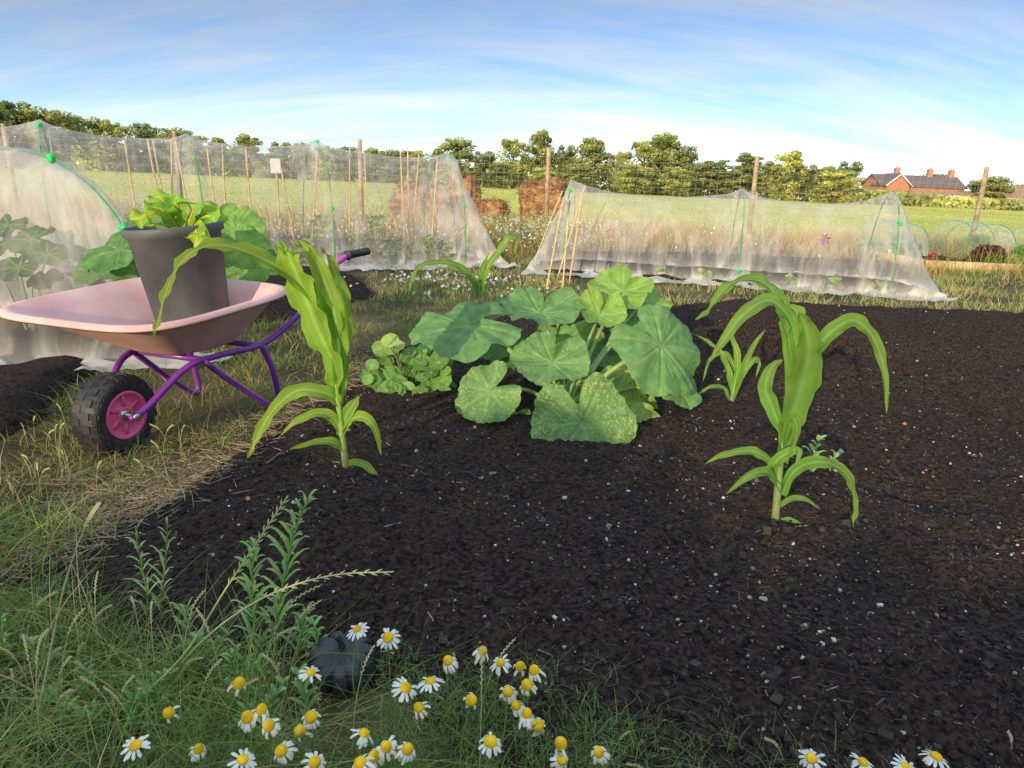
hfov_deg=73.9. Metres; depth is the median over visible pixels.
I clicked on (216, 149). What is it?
tree
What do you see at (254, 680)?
grass stalk
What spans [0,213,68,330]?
squash plant
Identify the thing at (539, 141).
tree
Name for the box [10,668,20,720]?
grass stalk
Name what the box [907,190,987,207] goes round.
brick wall
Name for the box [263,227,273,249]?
pea plant
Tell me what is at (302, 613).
grass stalk
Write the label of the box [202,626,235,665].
weed plant
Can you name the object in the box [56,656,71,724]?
grass stalk
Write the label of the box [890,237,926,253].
lettuce
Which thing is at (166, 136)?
tree
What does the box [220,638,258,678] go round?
weed plant
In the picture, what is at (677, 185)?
tree
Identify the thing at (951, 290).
dry grass
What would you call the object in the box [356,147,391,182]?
tree
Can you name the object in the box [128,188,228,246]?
chard plant
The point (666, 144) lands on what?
tree
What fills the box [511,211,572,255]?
flowering bush
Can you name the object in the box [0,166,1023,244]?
field grass
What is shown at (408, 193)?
bamboo cane
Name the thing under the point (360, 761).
daisy flower
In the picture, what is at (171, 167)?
bamboo cane
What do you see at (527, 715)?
daisy flower
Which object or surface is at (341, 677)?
ornamental pumpkin
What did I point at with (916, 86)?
sky
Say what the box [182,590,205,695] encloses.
grass stalk
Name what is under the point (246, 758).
daisy flower
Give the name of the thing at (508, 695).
daisy flower
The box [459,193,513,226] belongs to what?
straw heap
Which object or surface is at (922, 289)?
netting tunnel
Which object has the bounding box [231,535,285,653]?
weed plant
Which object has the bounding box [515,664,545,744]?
daisy flower
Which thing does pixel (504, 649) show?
grass stalk
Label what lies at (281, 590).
grass stalk
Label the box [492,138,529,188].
tree
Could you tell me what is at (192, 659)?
grass stalk
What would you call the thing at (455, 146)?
tree
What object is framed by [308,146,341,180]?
tree
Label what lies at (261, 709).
daisy flower
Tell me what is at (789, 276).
seedling
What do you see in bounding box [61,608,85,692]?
grass stalk
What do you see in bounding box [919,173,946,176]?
tree
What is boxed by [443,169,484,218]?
straw heap
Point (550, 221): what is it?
bamboo cane
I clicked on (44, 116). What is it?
tree
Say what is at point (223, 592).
grass stalk
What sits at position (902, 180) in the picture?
brick house
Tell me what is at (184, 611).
weed plant
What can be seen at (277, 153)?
tree
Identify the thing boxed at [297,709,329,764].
daisy flower
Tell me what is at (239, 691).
weed plant
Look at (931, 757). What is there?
daisy flower
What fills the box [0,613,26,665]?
weed plant
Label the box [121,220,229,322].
plant pot
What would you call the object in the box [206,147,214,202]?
bamboo cane
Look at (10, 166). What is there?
wire fence
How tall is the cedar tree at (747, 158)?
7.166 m
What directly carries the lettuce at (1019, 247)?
on the raised bed at (889, 257)
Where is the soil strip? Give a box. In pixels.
[538,250,911,292]
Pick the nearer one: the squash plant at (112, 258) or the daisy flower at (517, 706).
the daisy flower at (517, 706)
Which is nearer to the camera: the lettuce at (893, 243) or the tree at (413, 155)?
the lettuce at (893, 243)
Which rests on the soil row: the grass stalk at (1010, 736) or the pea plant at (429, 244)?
the pea plant at (429, 244)
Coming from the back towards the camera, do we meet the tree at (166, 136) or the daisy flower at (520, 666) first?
the tree at (166, 136)
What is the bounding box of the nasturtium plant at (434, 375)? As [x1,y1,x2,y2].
[359,333,455,395]
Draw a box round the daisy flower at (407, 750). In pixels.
[392,739,415,767]
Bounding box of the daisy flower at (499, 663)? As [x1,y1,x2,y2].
[484,654,511,728]
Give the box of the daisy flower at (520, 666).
[492,661,525,755]
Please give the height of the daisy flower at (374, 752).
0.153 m
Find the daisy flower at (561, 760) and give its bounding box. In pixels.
[550,752,574,767]
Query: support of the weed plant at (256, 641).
on the ground at (8, 454)
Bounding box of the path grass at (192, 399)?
[0,266,548,560]
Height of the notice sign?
1.239 m
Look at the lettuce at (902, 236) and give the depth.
12.79 m
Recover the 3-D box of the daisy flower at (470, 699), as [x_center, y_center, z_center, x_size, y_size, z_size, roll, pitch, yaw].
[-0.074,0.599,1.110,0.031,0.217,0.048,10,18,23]
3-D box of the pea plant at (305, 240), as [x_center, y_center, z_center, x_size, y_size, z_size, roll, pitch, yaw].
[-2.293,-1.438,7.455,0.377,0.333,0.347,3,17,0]
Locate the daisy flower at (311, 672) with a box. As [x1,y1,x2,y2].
[299,666,333,767]
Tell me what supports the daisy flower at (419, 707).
on the ground at (8, 454)
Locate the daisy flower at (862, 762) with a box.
[836,752,873,767]
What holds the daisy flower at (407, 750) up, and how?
on the ground at (8, 454)
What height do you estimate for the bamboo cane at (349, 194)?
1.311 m
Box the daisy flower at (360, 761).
[352,753,375,767]
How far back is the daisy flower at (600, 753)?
1.05 m
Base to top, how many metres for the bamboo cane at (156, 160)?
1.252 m
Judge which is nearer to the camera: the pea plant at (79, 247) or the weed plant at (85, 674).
the weed plant at (85, 674)
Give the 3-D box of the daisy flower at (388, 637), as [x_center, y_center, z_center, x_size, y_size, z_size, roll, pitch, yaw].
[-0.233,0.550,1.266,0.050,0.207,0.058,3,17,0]
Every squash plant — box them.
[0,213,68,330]
[72,201,277,284]
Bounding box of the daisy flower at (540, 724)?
[523,717,550,767]
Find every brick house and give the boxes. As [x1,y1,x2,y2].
[861,166,967,204]
[985,184,1023,210]
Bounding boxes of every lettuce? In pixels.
[854,235,889,250]
[877,240,922,259]
[886,231,918,244]
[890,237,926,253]
[961,234,996,253]
[964,248,1012,263]
[966,244,1007,263]
[1010,244,1023,262]
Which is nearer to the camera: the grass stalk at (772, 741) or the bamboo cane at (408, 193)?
the grass stalk at (772, 741)
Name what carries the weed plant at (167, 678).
on the ground at (8, 454)
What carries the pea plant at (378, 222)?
on the soil row
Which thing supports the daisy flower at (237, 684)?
on the ground at (8, 454)
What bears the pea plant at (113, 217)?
on the soil ground at (24, 374)
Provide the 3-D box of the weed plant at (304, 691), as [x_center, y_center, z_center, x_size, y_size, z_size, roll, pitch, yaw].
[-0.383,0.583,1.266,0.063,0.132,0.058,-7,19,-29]
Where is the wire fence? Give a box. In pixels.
[0,124,1023,249]
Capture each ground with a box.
[0,162,1023,767]
[0,255,371,439]
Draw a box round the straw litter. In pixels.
[0,339,503,767]
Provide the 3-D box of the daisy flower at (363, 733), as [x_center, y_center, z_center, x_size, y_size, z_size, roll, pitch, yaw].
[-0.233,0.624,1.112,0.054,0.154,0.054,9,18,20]
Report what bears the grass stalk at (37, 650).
on the ground at (8, 454)
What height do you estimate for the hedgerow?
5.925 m
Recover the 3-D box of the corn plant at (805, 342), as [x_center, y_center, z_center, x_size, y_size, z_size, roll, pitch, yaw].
[0.738,0.114,1.878,0.503,0.802,0.258,3,17,0]
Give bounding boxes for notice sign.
[270,158,280,225]
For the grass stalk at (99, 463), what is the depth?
2.09 m
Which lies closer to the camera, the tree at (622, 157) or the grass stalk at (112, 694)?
the grass stalk at (112, 694)
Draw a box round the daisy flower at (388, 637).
[374,628,400,725]
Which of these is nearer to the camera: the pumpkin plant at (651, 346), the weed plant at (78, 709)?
the weed plant at (78, 709)
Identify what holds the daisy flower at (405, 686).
on the ground at (8, 454)
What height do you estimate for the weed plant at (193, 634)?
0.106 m
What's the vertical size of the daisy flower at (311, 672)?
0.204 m
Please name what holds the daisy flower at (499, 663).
on the soil bed at (966, 328)
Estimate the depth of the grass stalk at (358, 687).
1.20 m
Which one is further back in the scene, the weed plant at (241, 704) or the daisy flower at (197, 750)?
the weed plant at (241, 704)
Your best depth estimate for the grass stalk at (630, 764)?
1.09 m
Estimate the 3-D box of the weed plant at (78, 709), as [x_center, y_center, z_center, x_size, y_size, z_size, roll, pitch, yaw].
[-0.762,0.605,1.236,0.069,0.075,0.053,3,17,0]
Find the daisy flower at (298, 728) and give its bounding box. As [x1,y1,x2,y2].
[287,723,312,767]
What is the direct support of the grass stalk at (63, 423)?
on the ground at (8, 454)
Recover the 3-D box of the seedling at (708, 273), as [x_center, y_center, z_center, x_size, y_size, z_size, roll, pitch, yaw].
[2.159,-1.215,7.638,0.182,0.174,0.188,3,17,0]
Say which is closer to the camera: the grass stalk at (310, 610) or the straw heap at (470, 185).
the grass stalk at (310, 610)
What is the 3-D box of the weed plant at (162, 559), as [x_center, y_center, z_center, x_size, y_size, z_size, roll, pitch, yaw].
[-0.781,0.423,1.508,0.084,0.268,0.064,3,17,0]
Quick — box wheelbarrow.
[0,240,370,454]
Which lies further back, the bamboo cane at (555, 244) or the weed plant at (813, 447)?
the bamboo cane at (555, 244)
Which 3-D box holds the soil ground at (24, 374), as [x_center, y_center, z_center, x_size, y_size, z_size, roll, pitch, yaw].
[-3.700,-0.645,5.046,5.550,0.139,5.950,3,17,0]
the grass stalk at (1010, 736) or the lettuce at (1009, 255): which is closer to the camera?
the grass stalk at (1010, 736)
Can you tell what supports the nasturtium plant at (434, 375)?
on the soil bed at (966, 328)
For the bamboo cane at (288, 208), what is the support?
on the ground at (8, 454)
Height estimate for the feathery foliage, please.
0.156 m
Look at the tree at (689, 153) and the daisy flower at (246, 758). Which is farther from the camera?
the tree at (689, 153)
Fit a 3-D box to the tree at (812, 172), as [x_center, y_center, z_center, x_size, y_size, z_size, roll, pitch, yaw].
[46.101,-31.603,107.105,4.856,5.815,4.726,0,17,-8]
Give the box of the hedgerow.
[0,139,1023,210]
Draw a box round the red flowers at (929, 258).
[924,252,938,259]
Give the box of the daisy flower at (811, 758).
[790,739,826,767]
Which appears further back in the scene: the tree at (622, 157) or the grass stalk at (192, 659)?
the tree at (622, 157)
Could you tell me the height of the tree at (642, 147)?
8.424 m
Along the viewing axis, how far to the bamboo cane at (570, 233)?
7.25 m
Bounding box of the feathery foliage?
[0,586,970,767]
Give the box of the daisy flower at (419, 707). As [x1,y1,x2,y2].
[411,701,438,767]
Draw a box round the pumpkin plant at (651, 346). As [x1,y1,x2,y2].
[408,265,701,443]
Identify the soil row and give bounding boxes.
[268,234,475,266]
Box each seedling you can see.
[655,266,671,275]
[697,268,712,278]
[780,273,797,286]
[826,277,844,289]
[872,279,887,291]
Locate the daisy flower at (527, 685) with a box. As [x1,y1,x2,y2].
[506,679,536,762]
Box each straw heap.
[382,172,455,221]
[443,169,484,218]
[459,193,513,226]
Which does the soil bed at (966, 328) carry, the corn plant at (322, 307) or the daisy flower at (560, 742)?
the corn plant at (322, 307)
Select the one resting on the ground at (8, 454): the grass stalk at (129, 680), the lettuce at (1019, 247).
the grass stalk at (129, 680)
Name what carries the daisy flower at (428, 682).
on the ground at (8, 454)
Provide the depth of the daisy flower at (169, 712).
1.11 m
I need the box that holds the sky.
[0,0,1023,193]
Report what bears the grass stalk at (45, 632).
on the ground at (8, 454)
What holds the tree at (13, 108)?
on the ground at (8, 454)
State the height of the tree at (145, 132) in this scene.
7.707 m
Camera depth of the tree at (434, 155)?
106.03 m
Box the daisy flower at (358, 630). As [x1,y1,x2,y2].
[342,622,372,721]
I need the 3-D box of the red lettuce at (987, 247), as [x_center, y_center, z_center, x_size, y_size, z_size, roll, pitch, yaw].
[7.649,-2.048,10.926,0.682,0.392,0.419,3,17,0]
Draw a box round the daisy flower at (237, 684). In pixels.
[227,676,262,760]
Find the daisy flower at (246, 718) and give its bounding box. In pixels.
[225,710,261,767]
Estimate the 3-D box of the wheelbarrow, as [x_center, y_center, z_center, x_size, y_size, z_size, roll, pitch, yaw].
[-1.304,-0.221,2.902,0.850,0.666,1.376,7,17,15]
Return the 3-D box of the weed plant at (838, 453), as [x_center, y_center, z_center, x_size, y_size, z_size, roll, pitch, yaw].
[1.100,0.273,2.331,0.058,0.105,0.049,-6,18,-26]
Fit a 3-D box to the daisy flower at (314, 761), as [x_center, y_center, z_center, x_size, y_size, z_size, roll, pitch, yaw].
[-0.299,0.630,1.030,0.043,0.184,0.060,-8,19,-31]
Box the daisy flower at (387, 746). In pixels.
[376,734,400,767]
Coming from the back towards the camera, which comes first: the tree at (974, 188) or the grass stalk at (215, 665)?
the tree at (974, 188)
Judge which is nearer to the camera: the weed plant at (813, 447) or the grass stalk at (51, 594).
the grass stalk at (51, 594)
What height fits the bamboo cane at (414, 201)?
1.270 m
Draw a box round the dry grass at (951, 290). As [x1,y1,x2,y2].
[365,244,1023,312]
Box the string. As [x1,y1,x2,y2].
[48,127,61,174]
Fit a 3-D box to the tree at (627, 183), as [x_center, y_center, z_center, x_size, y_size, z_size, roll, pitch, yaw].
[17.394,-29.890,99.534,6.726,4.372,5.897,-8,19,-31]
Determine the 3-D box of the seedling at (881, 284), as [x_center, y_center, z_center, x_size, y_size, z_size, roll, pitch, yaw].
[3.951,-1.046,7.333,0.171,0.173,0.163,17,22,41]
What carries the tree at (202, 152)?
on the ground at (8, 454)
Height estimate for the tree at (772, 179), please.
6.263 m
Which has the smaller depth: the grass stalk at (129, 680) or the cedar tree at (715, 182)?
the grass stalk at (129, 680)
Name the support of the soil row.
on the ground at (8, 454)
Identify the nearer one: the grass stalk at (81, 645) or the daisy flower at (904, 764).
the daisy flower at (904, 764)
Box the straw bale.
[513,171,572,230]
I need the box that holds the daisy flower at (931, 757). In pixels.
[918,744,949,767]
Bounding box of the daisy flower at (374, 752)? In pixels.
[366,748,384,767]
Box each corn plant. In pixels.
[152,237,380,474]
[408,234,517,303]
[691,329,765,401]
[695,273,888,526]
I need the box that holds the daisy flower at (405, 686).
[391,676,420,744]
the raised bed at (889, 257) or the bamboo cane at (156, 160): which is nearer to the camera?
the bamboo cane at (156, 160)
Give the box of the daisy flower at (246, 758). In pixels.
[227,748,263,767]
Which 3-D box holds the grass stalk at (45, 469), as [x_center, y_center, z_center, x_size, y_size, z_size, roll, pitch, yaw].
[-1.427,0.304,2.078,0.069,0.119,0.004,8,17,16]
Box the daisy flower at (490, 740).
[475,732,501,767]
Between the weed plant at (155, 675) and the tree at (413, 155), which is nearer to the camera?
the weed plant at (155, 675)
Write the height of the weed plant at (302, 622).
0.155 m
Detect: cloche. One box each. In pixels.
[851,219,928,255]
[925,220,1015,260]
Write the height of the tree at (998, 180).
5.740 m
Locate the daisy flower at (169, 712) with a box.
[149,705,180,767]
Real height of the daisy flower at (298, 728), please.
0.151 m
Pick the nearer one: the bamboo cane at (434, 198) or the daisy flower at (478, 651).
the daisy flower at (478, 651)
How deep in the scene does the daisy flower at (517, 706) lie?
1.13 m
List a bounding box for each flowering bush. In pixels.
[468,212,529,249]
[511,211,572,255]
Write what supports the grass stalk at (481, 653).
on the ground at (8, 454)
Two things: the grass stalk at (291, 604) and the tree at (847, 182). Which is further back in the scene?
the tree at (847, 182)
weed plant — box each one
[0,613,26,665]
[21,634,60,680]
[37,688,79,727]
[41,677,79,707]
[69,699,105,733]
[71,660,99,703]
[119,687,154,727]
[120,692,154,736]
[122,519,169,624]
[136,668,169,719]
[137,689,166,713]
[142,516,175,616]
[148,668,187,711]
[169,597,203,658]
[177,631,216,671]
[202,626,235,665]
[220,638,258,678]
[223,701,259,742]
[224,672,266,700]
[225,678,258,704]
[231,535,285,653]
[236,652,271,684]
[246,624,279,665]
[253,489,316,659]
[254,675,289,726]
[274,601,316,663]
[288,663,320,723]
[300,616,327,656]
[802,435,826,471]
[829,449,843,471]
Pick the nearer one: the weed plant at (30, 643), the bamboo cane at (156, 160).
the weed plant at (30, 643)
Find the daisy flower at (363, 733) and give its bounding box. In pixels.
[350,728,378,765]
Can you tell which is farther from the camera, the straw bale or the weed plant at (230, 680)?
the straw bale
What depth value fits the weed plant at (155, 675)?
1.26 m
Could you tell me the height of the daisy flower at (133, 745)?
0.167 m
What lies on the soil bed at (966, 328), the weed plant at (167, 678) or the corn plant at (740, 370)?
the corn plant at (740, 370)
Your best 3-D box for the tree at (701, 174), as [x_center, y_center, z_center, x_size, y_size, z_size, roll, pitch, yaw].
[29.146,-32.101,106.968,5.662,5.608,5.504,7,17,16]
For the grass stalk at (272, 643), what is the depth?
1.28 m
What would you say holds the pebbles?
on the soil bed at (966, 328)
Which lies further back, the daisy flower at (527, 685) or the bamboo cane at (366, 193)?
the bamboo cane at (366, 193)
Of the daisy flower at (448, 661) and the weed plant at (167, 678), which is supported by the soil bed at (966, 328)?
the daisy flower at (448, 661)
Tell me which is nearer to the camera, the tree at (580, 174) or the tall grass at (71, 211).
the tall grass at (71, 211)
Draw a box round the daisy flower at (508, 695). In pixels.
[492,685,519,767]
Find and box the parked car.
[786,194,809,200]
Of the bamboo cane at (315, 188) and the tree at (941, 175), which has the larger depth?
the tree at (941, 175)
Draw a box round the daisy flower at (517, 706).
[504,700,531,763]
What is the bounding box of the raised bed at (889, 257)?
[852,246,1023,273]
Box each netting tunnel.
[0,119,518,277]
[0,146,231,371]
[520,180,957,301]
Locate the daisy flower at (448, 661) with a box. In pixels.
[435,655,457,730]
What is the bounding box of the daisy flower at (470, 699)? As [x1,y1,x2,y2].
[456,692,476,767]
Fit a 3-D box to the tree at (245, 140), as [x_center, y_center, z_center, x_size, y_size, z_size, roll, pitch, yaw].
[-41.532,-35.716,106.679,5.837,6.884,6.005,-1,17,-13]
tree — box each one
[0,100,19,167]
[0,101,47,168]
[9,106,76,170]
[47,111,92,170]
[75,116,118,171]
[93,121,138,171]
[126,122,167,172]
[150,127,197,173]
[182,135,217,175]
[202,137,232,175]
[226,133,266,177]
[267,141,299,178]
[288,141,315,179]
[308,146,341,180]
[333,146,357,181]
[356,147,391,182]
[378,149,414,183]
[404,150,435,181]
[426,148,447,183]
[436,136,478,185]
[470,151,497,187]
[481,163,517,188]
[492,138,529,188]
[525,166,556,180]
[526,128,558,179]
[553,144,577,186]
[559,163,597,191]
[571,136,612,192]
[604,151,636,193]
[612,164,654,194]
[630,140,663,194]
[639,131,690,194]
[654,167,698,196]
[667,145,702,195]
[685,161,716,196]
[697,159,735,197]
[714,168,747,197]
[728,152,770,198]
[756,160,781,199]
[764,150,807,200]
[792,164,820,201]
[806,170,864,204]
[811,165,841,201]
[835,161,866,201]
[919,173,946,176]
[959,180,980,192]
[971,175,1017,208]
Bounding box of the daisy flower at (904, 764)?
[890,753,914,767]
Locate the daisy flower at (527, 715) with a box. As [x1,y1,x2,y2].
[509,707,540,767]
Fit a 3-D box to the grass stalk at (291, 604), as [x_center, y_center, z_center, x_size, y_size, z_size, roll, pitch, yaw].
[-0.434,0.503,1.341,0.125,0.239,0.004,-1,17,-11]
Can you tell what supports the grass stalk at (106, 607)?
on the ground at (8, 454)
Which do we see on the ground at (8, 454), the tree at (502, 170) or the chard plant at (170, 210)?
the tree at (502, 170)
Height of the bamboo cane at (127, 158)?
1.223 m
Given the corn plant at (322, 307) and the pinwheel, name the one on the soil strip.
the pinwheel
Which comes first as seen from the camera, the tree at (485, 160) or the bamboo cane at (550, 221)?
the bamboo cane at (550, 221)
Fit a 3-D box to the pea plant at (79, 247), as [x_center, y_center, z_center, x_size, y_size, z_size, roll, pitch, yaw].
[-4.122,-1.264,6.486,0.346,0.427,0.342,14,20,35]
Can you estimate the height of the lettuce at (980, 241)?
0.471 m
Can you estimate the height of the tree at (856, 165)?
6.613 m
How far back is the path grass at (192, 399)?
2.85 m
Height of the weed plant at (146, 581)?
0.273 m
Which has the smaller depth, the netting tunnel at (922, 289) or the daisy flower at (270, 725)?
the daisy flower at (270, 725)
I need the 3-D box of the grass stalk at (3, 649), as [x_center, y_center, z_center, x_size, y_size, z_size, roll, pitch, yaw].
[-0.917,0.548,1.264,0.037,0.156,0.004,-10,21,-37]
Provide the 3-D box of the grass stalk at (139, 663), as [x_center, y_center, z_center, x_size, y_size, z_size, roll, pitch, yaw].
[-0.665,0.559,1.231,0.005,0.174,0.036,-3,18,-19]
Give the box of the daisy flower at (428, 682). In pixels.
[417,676,449,766]
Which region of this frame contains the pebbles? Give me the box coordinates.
[44,305,1023,767]
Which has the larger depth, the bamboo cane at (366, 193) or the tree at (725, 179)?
the tree at (725, 179)
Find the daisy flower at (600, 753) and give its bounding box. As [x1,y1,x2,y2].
[581,745,609,767]
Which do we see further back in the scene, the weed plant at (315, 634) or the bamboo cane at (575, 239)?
the bamboo cane at (575, 239)
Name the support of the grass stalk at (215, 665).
on the ground at (8, 454)
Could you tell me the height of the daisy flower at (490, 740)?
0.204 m
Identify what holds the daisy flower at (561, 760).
on the ground at (8, 454)
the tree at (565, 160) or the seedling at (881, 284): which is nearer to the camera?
the seedling at (881, 284)
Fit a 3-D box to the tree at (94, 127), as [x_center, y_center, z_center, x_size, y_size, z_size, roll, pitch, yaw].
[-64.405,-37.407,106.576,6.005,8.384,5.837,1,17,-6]
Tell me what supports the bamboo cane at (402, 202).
on the ground at (8, 454)
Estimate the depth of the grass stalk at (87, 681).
1.18 m
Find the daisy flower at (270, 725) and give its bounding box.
[256,718,297,767]
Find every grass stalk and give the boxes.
[0,647,35,709]
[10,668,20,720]
[22,634,42,728]
[27,591,57,633]
[34,501,101,729]
[35,633,42,750]
[37,629,48,677]
[39,467,50,494]
[53,689,73,734]
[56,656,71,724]
[59,422,64,450]
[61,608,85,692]
[78,642,84,680]
[80,676,122,744]
[84,604,111,665]
[94,571,99,655]
[96,461,101,499]
[103,686,135,737]
[110,496,288,717]
[116,675,135,741]
[130,595,141,648]
[136,658,149,714]
[150,601,154,670]
[151,440,168,481]
[175,656,202,709]
[179,569,393,666]
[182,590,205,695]
[196,608,224,700]
[196,659,222,735]
[224,678,258,730]
[259,626,297,694]
[262,653,292,726]
[265,584,321,674]
[276,662,280,704]
[281,599,321,673]
[289,607,314,661]
[351,644,374,757]
[476,639,515,735]
[479,645,482,767]
[614,731,630,749]
[627,763,643,767]
[764,737,782,758]
[1006,730,1012,748]
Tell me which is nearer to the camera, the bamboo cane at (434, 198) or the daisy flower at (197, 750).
the daisy flower at (197, 750)
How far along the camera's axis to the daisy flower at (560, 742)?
1.05 m
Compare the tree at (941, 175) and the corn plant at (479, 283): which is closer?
the corn plant at (479, 283)
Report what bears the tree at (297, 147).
on the ground at (8, 454)
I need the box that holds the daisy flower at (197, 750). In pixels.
[184,743,212,767]
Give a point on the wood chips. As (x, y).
(825, 739)
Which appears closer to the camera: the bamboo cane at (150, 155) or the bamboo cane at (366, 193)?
the bamboo cane at (150, 155)
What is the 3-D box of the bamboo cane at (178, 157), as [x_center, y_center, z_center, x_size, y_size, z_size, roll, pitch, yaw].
[-3.257,-1.778,6.832,0.127,1.254,0.019,-2,17,-15]
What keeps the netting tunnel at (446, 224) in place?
on the ground at (8, 454)
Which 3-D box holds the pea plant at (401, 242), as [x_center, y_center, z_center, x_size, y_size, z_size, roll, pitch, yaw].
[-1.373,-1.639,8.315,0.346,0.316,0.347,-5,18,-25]
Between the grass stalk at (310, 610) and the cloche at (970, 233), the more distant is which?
the cloche at (970, 233)
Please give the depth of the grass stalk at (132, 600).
1.44 m
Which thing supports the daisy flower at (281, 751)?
on the ground at (8, 454)
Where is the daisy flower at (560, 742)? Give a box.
[545,736,567,760]
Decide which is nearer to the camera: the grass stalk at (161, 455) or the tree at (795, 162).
the grass stalk at (161, 455)
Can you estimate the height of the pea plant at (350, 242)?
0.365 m
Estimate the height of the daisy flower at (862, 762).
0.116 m
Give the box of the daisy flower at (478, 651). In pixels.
[471,646,494,715]
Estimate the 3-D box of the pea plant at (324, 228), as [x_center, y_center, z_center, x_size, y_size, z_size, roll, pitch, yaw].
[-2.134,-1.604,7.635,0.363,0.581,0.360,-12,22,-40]
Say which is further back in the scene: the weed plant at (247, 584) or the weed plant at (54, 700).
the weed plant at (247, 584)
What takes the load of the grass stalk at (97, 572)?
on the ground at (8, 454)
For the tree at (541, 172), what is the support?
on the ground at (8, 454)
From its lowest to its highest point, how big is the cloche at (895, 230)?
0.636 m
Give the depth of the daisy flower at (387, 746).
1.02 m
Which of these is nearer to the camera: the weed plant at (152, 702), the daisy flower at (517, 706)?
the daisy flower at (517, 706)
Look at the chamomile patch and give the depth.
9.81 m
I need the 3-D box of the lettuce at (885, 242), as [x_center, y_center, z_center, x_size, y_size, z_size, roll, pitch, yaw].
[6.716,-2.560,12.593,0.691,0.346,0.488,3,17,0]
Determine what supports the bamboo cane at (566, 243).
on the ground at (8, 454)
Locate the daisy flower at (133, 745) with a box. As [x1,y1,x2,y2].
[120,733,158,767]
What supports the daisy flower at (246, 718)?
on the ground at (8, 454)
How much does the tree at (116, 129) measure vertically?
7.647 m
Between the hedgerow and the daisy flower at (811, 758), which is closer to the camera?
the daisy flower at (811, 758)
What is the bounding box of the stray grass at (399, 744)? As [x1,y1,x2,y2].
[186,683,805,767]
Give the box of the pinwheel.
[817,234,830,277]
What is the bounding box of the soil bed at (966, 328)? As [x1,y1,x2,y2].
[0,298,1023,767]
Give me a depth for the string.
57.00 m
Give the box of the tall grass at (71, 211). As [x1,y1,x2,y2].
[0,174,1023,279]
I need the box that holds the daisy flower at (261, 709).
[252,703,286,767]
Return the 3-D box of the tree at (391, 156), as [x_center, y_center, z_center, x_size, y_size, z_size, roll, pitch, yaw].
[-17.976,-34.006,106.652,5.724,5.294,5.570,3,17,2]
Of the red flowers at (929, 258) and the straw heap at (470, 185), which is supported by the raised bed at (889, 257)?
the red flowers at (929, 258)
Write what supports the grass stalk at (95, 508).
on the ground at (8, 454)
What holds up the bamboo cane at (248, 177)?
on the ground at (8, 454)
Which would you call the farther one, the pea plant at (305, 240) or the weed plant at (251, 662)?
the pea plant at (305, 240)
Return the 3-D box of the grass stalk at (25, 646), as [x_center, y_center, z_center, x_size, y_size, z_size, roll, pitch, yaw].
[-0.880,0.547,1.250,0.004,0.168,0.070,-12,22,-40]
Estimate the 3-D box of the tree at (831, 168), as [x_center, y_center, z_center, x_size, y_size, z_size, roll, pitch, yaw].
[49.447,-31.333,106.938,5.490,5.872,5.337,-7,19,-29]
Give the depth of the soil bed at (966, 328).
1.78 m
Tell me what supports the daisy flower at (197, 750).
on the ground at (8, 454)
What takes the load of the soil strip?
on the ground at (8, 454)
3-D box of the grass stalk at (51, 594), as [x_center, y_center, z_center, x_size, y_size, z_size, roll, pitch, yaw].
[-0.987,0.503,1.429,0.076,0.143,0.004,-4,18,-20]
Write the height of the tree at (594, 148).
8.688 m
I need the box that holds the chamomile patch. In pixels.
[26,199,985,296]
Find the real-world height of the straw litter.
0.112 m
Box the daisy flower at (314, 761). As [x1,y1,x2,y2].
[301,751,329,767]
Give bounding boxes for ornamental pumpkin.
[308,630,377,695]
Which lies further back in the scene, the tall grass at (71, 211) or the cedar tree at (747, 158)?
the cedar tree at (747, 158)
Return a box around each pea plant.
[60,228,96,265]
[104,211,130,238]
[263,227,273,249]
[288,237,315,264]
[306,214,338,262]
[345,232,375,262]
[359,215,389,263]
[385,236,413,258]
[410,235,437,259]
[426,239,452,259]
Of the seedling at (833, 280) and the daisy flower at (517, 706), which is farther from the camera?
the seedling at (833, 280)
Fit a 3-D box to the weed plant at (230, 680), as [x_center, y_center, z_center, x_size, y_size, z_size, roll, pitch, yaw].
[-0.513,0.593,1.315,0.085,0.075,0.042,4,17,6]
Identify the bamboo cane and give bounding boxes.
[124,142,135,208]
[147,139,157,187]
[152,141,162,190]
[171,138,172,194]
[175,140,189,214]
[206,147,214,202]
[221,145,225,203]
[245,147,250,207]
[281,169,296,250]
[311,147,317,244]
[349,147,350,239]
[364,155,369,247]
[400,152,405,256]
[407,147,409,255]
[410,155,419,250]
[430,156,437,251]
[533,191,562,263]
[545,197,564,294]
[556,186,584,280]
[562,199,569,287]
[568,194,582,283]
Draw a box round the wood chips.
[9,299,1023,767]
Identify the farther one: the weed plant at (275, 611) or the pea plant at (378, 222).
the pea plant at (378, 222)
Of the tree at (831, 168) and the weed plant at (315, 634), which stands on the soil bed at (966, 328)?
the weed plant at (315, 634)
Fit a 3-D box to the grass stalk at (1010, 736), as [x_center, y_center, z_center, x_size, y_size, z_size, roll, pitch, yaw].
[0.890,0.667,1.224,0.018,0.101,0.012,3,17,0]
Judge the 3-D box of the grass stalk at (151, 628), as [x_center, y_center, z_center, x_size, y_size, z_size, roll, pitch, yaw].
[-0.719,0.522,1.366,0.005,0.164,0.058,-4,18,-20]
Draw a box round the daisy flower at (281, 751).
[274,741,297,767]

